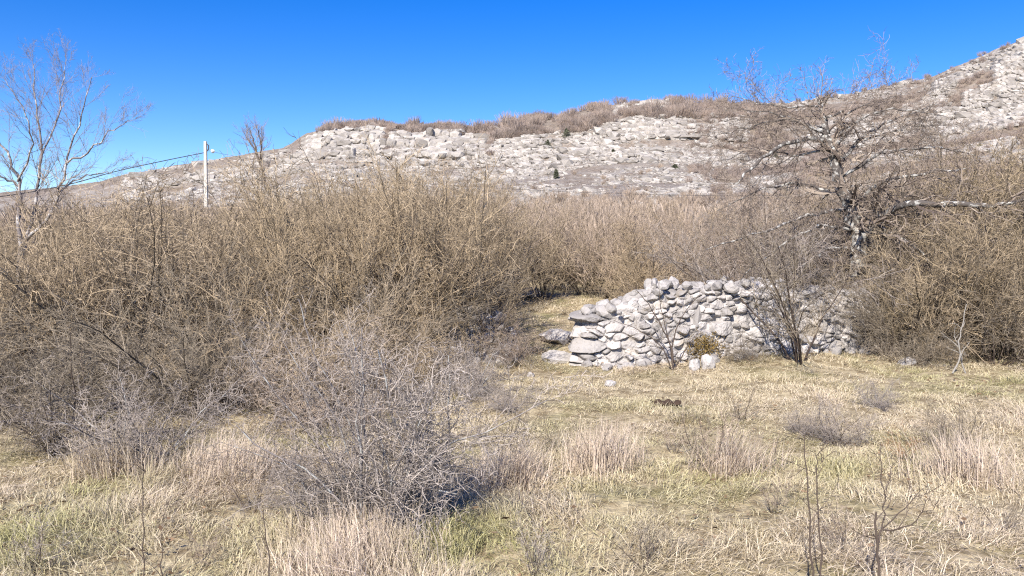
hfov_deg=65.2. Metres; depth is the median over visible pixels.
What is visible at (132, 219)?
hazel shrub
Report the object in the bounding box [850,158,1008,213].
thicket shrub
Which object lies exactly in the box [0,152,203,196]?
overhead cable
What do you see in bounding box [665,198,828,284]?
scrub bush
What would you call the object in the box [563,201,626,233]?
scrub bush
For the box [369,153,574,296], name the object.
hazel shrub
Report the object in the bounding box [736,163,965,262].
thicket shrub
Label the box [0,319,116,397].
thorn bush
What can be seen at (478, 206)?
hazel shrub
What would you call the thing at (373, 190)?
hazel shrub
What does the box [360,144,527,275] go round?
hazel shrub
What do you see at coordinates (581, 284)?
scrub bush
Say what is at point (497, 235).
hazel shrub
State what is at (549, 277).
scrub bush
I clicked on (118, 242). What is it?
hazel shrub
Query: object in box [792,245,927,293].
hawthorn bush
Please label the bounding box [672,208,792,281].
scrub bush
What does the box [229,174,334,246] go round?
hazel shrub
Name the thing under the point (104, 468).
grass clump
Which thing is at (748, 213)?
scrub bush
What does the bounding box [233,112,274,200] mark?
tree
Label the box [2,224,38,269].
hazel shrub
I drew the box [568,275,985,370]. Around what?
dry stone wall
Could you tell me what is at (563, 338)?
stone slab
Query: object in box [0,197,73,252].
hazel shrub
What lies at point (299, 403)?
thorn bush
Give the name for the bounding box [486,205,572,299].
scrub bush
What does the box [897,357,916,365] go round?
fallen stone
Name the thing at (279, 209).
hazel shrub
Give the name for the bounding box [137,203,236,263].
hazel shrub
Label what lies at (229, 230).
hazel shrub
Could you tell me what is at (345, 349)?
tangle bush
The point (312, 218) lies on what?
hazel shrub
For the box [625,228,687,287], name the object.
scrub bush
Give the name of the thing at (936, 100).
rock outcrop
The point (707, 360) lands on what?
fallen stone
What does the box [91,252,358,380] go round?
tangle bush
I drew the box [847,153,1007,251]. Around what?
thicket shrub
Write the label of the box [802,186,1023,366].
hawthorn bush
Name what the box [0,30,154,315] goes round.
bare tree
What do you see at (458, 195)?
hazel shrub
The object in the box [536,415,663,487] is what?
grass clump
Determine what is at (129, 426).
thorn bush
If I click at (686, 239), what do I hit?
scrub bush
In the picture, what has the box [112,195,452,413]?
tangle bush
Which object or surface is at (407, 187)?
hazel shrub
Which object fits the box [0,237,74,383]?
hazel shrub
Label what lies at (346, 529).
grass clump
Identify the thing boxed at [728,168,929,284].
thicket shrub
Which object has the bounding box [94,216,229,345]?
hazel shrub
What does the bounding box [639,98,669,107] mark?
rock outcrop
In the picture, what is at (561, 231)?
scrub bush
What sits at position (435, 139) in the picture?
rock outcrop
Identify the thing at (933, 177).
thicket shrub
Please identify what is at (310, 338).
thorn shoot
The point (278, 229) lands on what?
hazel shrub
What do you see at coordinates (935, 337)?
tangle bush
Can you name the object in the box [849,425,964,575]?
sapling
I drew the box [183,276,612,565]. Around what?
thorn bush
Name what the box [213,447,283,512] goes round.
bush
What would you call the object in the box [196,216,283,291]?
hazel shrub
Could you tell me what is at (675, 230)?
scrub bush
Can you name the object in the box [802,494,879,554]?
bush
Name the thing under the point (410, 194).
hazel shrub
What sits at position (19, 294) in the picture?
hazel shrub
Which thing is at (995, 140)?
rock outcrop
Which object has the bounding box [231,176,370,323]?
hazel shrub
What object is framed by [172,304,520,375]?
stone wall
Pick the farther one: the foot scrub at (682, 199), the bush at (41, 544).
the foot scrub at (682, 199)
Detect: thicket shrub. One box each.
[727,169,883,257]
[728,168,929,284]
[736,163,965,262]
[741,184,926,287]
[744,221,903,286]
[750,195,1022,297]
[754,117,1023,288]
[774,148,989,249]
[779,197,1001,286]
[785,149,928,261]
[790,125,1023,306]
[798,152,982,243]
[798,174,1023,289]
[804,132,1022,304]
[831,111,1023,279]
[839,237,1013,307]
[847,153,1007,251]
[849,134,1023,292]
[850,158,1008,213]
[866,128,1023,289]
[872,139,1014,231]
[878,130,1023,358]
[895,152,1023,247]
[899,138,1022,246]
[906,131,1021,221]
[959,172,1023,278]
[978,133,1023,241]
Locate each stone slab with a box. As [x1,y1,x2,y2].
[538,329,570,344]
[541,350,571,364]
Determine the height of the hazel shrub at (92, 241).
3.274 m
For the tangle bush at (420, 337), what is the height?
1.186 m
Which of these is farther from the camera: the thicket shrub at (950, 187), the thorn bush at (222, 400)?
the thicket shrub at (950, 187)
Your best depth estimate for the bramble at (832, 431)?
8.93 m
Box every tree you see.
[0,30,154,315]
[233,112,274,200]
[684,28,1023,313]
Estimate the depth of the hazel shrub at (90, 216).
19.20 m
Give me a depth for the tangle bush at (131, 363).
10.94 m
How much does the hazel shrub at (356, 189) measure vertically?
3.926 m
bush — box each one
[0,219,363,417]
[0,288,173,406]
[0,299,186,461]
[0,308,80,408]
[0,311,155,429]
[0,317,283,472]
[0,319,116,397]
[0,336,86,413]
[3,497,80,573]
[22,292,248,410]
[47,314,219,408]
[51,310,255,419]
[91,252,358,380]
[109,319,284,408]
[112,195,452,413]
[129,323,309,426]
[146,327,257,399]
[178,257,408,402]
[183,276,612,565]
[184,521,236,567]
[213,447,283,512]
[214,311,409,443]
[221,309,337,399]
[229,438,393,533]
[250,308,422,416]
[272,220,531,411]
[304,334,387,396]
[317,326,393,371]
[333,168,535,279]
[360,325,466,403]
[381,313,505,383]
[401,337,536,403]
[436,185,550,304]
[437,171,551,224]
[459,365,552,413]
[470,378,550,462]
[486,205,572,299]
[488,191,563,226]
[494,188,587,300]
[499,188,583,268]
[511,511,578,575]
[515,187,618,238]
[519,195,613,278]
[519,197,596,281]
[523,226,607,290]
[535,408,582,453]
[538,166,660,298]
[541,183,604,240]
[541,204,642,294]
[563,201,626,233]
[566,413,627,475]
[573,203,734,299]
[576,196,662,284]
[576,241,675,300]
[585,480,712,569]
[603,227,678,288]
[604,210,683,267]
[606,186,662,236]
[616,198,721,284]
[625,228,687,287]
[627,210,680,241]
[628,256,790,289]
[631,174,911,346]
[635,189,723,282]
[637,200,711,276]
[638,208,729,279]
[644,208,687,231]
[649,420,688,453]
[652,250,749,282]
[660,197,792,276]
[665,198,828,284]
[666,412,713,458]
[671,402,764,469]
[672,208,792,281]
[674,216,744,283]
[680,204,747,274]
[686,186,858,364]
[689,190,772,234]
[694,194,797,241]
[713,207,772,256]
[718,324,777,362]
[720,379,777,421]
[721,194,803,277]
[750,465,797,512]
[753,223,874,286]
[778,220,1012,350]
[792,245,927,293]
[796,210,1023,356]
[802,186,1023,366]
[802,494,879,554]
[808,244,973,357]
[839,374,908,411]
[844,305,980,367]
[845,248,1022,339]
[868,298,998,364]
[871,180,1023,361]
[875,237,1023,368]
[885,421,922,463]
[901,395,1007,452]
[930,293,1023,352]
[936,318,1022,353]
[964,481,1023,530]
[975,298,1023,364]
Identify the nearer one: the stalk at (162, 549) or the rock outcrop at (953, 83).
the stalk at (162, 549)
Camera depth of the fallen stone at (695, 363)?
14.09 m
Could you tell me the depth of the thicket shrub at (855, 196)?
21.67 m
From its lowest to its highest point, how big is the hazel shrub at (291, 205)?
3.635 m
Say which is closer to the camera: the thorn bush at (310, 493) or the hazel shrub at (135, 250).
the thorn bush at (310, 493)
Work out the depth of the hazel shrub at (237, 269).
15.86 m
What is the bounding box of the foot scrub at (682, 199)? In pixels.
[124,160,910,236]
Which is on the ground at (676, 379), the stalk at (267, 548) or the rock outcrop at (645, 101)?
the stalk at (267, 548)
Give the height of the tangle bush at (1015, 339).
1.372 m
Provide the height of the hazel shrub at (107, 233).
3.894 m
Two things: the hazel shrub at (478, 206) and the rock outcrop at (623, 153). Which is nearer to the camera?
the hazel shrub at (478, 206)
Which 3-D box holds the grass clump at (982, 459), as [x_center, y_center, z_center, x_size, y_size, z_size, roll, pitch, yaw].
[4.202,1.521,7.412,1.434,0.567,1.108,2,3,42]
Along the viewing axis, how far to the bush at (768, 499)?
6.49 m
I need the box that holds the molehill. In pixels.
[650,399,680,406]
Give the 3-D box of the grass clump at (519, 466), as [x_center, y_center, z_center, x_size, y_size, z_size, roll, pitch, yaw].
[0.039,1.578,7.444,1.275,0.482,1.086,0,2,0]
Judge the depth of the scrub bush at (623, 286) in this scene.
20.80 m
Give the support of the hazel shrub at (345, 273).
on the ground at (676, 379)
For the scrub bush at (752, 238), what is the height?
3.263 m
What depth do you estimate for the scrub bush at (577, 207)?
32.61 m
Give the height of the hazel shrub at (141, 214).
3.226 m
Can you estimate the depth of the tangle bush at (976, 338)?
16.14 m
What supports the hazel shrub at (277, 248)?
on the ground at (676, 379)
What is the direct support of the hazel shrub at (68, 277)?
on the ground at (676, 379)
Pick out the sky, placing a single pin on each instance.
(205, 65)
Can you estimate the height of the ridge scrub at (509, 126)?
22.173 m
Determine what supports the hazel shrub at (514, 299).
on the ground at (676, 379)
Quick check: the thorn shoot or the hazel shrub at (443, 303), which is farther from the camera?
the hazel shrub at (443, 303)
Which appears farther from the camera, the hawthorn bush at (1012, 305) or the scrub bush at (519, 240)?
the scrub bush at (519, 240)
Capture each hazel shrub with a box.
[0,145,340,379]
[0,146,216,367]
[0,193,203,379]
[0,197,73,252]
[0,201,133,386]
[0,207,140,267]
[0,217,60,313]
[0,217,136,376]
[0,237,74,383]
[1,218,92,304]
[1,231,152,374]
[1,245,52,374]
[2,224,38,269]
[4,201,220,287]
[4,209,83,258]
[7,192,205,269]
[8,194,271,347]
[13,198,185,272]
[18,176,269,359]
[23,199,214,312]
[25,202,221,305]
[26,206,142,272]
[29,207,128,256]
[59,188,214,248]
[72,165,333,371]
[91,192,203,241]
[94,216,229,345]
[95,199,227,249]
[96,234,225,291]
[97,203,220,268]
[112,194,256,297]
[127,208,315,313]
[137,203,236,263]
[165,177,401,371]
[167,189,332,314]
[179,120,442,324]
[182,231,315,319]
[194,188,286,264]
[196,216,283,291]
[200,160,512,366]
[208,139,345,279]
[211,176,361,309]
[220,184,357,248]
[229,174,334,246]
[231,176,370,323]
[259,156,462,325]
[265,188,451,365]
[267,174,503,358]
[271,187,381,250]
[290,166,407,252]
[291,170,503,289]
[296,157,463,309]
[301,154,469,243]
[302,149,511,267]
[324,169,418,221]
[334,151,480,236]
[335,168,484,216]
[337,119,535,327]
[337,137,527,307]
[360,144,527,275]
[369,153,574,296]
[382,171,500,250]
[391,174,569,363]
[402,143,544,288]
[432,185,594,322]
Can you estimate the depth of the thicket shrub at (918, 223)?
19.89 m
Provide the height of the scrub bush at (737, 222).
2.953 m
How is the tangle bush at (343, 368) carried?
on the ground at (676, 379)
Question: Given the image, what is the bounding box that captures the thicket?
[0,198,778,274]
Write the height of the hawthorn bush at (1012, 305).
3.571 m
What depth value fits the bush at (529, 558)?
5.41 m
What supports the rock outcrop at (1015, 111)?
on the hillside
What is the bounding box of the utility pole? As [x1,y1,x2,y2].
[204,141,214,206]
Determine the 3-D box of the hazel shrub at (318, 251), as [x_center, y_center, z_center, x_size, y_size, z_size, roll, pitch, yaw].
[-3.156,-0.458,15.206,4.724,3.968,4.580,-2,3,-41]
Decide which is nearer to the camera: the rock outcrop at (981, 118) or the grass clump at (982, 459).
the grass clump at (982, 459)
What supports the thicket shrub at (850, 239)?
on the ground at (676, 379)
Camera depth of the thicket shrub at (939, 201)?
17.83 m
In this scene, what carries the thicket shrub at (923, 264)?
on the ground at (676, 379)
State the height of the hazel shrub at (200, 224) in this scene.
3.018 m
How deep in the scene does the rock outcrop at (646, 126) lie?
184.12 m
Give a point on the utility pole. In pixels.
(206, 166)
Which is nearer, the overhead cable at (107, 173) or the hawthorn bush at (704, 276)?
the hawthorn bush at (704, 276)
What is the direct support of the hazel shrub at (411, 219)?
on the ground at (676, 379)
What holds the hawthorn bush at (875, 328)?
on the ground at (676, 379)
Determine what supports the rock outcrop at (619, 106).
on the hillside
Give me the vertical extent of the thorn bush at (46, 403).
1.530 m
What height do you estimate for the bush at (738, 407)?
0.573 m
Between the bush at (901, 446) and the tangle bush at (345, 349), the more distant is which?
the tangle bush at (345, 349)
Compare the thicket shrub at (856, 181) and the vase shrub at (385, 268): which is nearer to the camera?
the vase shrub at (385, 268)
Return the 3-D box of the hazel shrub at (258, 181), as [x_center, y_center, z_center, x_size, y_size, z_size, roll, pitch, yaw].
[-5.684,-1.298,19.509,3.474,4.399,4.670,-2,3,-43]
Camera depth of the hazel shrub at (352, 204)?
17.99 m
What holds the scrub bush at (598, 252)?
on the ground at (676, 379)
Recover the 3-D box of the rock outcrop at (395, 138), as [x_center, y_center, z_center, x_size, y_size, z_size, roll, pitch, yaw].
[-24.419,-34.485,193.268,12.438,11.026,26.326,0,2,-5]
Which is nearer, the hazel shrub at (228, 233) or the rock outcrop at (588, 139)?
the hazel shrub at (228, 233)
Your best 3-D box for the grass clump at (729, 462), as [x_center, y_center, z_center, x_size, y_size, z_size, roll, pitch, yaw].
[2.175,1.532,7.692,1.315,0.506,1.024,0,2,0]
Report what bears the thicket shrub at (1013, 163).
on the ground at (676, 379)
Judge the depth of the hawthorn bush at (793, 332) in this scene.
14.22 m
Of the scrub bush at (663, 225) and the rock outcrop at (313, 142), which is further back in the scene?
the rock outcrop at (313, 142)
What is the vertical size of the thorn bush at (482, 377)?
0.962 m
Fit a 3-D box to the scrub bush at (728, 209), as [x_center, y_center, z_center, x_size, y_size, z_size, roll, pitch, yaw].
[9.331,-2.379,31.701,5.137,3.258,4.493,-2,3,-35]
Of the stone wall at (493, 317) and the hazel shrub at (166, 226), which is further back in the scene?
the hazel shrub at (166, 226)
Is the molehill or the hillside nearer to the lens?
the molehill
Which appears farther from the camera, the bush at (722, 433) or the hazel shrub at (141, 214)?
the hazel shrub at (141, 214)
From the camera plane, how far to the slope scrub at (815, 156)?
177.92 m
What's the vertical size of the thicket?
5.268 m
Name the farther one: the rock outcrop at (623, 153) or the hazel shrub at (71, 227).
the rock outcrop at (623, 153)
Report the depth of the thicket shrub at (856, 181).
24.74 m
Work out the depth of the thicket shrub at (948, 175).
19.80 m
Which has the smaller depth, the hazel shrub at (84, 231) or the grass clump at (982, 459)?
the grass clump at (982, 459)
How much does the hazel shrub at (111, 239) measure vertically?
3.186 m
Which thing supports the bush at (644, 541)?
on the ground at (676, 379)
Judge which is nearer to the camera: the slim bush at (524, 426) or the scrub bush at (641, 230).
the slim bush at (524, 426)
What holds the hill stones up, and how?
on the hillside
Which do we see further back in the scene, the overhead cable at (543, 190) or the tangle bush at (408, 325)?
the overhead cable at (543, 190)
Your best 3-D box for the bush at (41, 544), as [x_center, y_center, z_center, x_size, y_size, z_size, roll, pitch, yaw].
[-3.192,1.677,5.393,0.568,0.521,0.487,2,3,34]
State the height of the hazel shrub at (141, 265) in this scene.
3.472 m
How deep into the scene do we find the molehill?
11.03 m
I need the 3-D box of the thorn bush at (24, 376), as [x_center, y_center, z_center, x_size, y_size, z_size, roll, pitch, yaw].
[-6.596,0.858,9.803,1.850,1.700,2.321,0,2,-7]
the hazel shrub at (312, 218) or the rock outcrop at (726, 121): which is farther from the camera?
the rock outcrop at (726, 121)
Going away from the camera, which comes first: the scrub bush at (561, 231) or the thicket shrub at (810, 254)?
the thicket shrub at (810, 254)
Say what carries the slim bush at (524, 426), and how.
on the ground at (676, 379)
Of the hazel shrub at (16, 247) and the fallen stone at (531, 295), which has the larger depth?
the fallen stone at (531, 295)
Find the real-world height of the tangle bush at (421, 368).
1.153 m
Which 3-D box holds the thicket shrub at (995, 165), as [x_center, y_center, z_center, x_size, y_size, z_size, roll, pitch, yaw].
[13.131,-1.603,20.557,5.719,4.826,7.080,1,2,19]
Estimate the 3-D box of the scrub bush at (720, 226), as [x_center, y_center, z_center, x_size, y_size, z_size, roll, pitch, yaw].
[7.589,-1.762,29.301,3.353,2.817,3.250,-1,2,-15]
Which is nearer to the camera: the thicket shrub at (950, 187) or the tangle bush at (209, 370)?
the tangle bush at (209, 370)
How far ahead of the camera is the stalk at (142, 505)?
5.06 m
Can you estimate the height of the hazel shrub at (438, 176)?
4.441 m
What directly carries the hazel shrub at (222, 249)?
on the ground at (676, 379)
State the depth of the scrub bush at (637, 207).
32.78 m
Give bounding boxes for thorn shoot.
[297,287,370,469]
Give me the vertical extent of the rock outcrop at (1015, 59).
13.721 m
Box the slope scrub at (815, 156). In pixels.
[685,42,1023,193]
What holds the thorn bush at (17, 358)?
on the ground at (676, 379)
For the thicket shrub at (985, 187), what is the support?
on the ground at (676, 379)
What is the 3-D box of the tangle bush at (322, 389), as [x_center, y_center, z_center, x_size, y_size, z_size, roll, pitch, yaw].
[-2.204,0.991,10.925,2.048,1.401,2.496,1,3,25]
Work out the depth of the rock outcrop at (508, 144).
184.59 m
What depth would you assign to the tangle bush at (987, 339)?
16.51 m
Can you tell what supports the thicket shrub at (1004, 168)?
on the ground at (676, 379)
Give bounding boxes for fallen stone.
[515,287,540,298]
[604,380,615,386]
[689,358,700,371]
[701,354,715,368]
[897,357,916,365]
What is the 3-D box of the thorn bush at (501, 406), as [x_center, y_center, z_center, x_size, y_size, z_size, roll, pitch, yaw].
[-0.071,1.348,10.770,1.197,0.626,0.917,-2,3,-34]
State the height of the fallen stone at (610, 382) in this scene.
0.159 m
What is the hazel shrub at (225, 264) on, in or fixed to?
on the ground at (676, 379)
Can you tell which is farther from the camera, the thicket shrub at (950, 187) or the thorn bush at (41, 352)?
the thicket shrub at (950, 187)
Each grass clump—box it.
[35,417,170,483]
[131,419,314,489]
[282,481,482,575]
[456,430,566,493]
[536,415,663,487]
[675,415,796,480]
[878,424,1023,496]
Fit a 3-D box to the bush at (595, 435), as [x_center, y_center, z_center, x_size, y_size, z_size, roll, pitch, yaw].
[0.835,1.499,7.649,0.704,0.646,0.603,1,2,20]
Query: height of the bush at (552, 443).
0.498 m
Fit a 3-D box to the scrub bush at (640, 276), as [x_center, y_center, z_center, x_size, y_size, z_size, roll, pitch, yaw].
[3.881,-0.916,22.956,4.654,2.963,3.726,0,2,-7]
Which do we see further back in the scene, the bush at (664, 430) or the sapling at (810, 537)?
the bush at (664, 430)
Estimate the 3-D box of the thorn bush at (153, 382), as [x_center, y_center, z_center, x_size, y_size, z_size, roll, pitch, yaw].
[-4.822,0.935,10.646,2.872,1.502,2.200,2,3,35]
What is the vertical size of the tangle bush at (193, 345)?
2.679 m
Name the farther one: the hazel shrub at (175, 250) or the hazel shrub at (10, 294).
the hazel shrub at (175, 250)
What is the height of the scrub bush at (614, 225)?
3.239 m
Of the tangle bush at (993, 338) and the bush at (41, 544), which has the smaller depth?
the bush at (41, 544)
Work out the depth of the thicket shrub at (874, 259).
17.63 m
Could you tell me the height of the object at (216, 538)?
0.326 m
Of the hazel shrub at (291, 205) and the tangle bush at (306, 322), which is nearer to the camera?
the tangle bush at (306, 322)
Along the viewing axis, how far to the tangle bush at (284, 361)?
11.69 m
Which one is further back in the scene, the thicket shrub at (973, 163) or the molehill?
the thicket shrub at (973, 163)
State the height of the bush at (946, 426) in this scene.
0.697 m
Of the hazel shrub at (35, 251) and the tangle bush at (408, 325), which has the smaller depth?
the tangle bush at (408, 325)
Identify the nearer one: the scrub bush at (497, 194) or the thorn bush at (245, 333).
the thorn bush at (245, 333)
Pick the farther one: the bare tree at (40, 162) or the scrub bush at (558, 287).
the scrub bush at (558, 287)
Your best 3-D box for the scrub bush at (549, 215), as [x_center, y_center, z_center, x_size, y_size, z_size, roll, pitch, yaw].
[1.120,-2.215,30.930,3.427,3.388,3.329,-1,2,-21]
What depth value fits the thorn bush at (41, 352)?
10.96 m
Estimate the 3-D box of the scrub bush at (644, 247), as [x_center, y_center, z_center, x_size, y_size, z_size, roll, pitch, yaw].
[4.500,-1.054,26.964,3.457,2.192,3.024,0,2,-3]
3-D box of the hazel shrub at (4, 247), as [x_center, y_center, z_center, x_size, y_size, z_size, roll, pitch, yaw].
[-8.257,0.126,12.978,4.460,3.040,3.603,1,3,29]
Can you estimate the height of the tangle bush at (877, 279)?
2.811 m
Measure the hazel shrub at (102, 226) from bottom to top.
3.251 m
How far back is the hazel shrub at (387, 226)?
15.37 m
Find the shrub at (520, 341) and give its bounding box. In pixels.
[467,300,565,368]
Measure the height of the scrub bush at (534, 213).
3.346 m
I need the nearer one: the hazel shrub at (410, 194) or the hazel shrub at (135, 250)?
the hazel shrub at (135, 250)
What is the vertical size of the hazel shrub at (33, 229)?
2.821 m
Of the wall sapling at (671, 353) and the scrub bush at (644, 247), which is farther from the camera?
the scrub bush at (644, 247)
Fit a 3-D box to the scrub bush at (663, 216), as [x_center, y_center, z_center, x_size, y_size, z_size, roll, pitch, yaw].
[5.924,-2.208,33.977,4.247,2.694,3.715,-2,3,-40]
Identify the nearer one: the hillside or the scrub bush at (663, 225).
the scrub bush at (663, 225)
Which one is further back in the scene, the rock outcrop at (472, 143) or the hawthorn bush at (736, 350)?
the rock outcrop at (472, 143)
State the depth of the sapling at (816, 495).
4.80 m
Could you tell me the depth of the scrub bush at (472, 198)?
22.44 m
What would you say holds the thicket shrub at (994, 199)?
on the ground at (676, 379)
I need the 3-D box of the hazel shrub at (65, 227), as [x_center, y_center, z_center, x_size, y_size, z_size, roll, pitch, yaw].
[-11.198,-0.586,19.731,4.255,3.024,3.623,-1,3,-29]
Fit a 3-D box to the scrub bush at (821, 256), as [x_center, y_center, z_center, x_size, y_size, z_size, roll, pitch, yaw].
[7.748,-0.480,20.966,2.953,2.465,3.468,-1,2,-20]
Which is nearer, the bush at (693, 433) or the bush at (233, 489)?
the bush at (233, 489)
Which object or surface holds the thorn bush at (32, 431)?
on the ground at (676, 379)
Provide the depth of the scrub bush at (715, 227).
25.89 m
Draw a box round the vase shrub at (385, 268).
[287,186,523,364]
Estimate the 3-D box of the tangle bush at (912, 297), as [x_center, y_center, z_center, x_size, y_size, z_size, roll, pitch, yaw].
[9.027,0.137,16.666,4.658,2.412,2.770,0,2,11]
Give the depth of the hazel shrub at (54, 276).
11.78 m
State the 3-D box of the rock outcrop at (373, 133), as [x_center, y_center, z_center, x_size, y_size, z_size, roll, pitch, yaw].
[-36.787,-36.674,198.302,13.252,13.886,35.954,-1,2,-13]
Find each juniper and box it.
[553,169,558,178]
[561,128,569,137]
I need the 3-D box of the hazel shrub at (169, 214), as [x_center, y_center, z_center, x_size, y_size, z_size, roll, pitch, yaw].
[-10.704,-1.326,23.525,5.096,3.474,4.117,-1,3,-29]
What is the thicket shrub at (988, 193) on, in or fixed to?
on the ground at (676, 379)
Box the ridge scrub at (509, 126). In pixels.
[312,93,761,155]
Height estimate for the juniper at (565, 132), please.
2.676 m
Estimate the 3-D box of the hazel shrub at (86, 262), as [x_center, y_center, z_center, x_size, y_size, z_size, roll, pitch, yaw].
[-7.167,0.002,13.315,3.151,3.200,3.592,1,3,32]
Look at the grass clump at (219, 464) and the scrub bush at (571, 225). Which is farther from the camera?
the scrub bush at (571, 225)
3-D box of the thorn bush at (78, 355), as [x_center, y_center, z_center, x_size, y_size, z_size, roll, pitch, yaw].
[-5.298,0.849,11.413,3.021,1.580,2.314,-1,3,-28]
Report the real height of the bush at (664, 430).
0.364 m
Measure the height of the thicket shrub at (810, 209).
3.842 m
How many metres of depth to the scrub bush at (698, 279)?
22.86 m
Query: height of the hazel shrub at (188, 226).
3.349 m
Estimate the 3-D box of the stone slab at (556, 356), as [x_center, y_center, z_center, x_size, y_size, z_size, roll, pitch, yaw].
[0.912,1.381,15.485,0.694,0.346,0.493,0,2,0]
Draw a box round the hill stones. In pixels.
[121,37,1023,216]
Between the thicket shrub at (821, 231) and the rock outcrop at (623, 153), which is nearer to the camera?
the thicket shrub at (821, 231)
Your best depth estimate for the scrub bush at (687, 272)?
21.16 m
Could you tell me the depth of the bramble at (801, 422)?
9.35 m
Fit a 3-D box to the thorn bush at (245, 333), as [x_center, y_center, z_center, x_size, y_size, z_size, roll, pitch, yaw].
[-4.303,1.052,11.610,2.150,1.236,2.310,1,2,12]
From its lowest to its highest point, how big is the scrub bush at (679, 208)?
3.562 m
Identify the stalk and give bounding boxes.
[95,452,144,575]
[133,501,194,575]
[250,509,269,575]
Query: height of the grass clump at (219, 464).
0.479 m
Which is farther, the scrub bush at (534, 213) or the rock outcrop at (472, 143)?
the rock outcrop at (472, 143)
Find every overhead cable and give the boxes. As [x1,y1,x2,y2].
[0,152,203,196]
[208,150,896,195]
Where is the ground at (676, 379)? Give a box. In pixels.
[0,273,1023,575]
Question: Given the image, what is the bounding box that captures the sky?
[0,0,1023,192]
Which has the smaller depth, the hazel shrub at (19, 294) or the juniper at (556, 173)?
the hazel shrub at (19, 294)
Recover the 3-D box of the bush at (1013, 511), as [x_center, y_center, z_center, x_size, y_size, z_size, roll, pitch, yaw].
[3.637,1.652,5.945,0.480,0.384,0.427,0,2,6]
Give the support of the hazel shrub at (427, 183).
on the ground at (676, 379)
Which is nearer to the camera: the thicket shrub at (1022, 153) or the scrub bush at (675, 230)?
the thicket shrub at (1022, 153)
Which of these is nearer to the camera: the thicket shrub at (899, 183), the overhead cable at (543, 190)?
the thicket shrub at (899, 183)
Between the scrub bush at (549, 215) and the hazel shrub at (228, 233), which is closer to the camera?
the hazel shrub at (228, 233)
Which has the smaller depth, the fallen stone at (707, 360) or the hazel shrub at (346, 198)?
the fallen stone at (707, 360)
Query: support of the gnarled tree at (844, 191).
on the ground at (676, 379)
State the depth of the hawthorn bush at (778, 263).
16.33 m
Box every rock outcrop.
[300,128,352,159]
[338,122,393,156]
[384,130,427,159]
[420,127,472,159]
[461,133,492,157]
[491,135,544,158]
[572,128,619,155]
[610,147,642,157]
[612,102,638,113]
[619,117,701,140]
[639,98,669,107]
[707,108,752,142]
[851,124,913,148]
[898,96,951,114]
[930,71,966,90]
[938,111,995,136]
[939,136,1019,157]
[959,74,1019,103]
[988,103,1023,130]
[990,43,1023,77]
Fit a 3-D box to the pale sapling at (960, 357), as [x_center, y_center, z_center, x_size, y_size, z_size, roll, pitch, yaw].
[7.752,0.881,13.919,0.343,1.214,0.486,-2,3,-34]
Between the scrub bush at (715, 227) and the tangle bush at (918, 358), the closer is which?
the tangle bush at (918, 358)
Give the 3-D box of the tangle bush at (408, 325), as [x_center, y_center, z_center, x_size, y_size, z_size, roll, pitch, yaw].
[-1.976,0.287,12.491,4.381,2.735,5.005,1,2,13]
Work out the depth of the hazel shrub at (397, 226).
14.96 m
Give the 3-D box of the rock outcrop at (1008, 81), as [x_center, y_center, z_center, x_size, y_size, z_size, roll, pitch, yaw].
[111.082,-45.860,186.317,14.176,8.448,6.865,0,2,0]
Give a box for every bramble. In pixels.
[776,402,824,437]
[785,392,889,448]
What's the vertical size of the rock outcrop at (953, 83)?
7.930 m
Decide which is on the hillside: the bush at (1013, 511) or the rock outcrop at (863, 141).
the rock outcrop at (863, 141)
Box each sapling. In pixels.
[614,281,706,369]
[772,436,843,575]
[773,432,845,575]
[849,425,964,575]
[939,304,968,373]
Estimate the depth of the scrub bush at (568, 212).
30.95 m
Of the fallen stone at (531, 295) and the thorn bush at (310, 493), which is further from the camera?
the fallen stone at (531, 295)
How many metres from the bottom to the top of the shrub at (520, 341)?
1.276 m
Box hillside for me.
[0,42,1023,222]
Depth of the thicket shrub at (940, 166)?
19.35 m
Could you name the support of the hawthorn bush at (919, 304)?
on the ground at (676, 379)
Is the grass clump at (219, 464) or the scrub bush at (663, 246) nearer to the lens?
the grass clump at (219, 464)
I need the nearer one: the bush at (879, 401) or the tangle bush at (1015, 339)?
the bush at (879, 401)

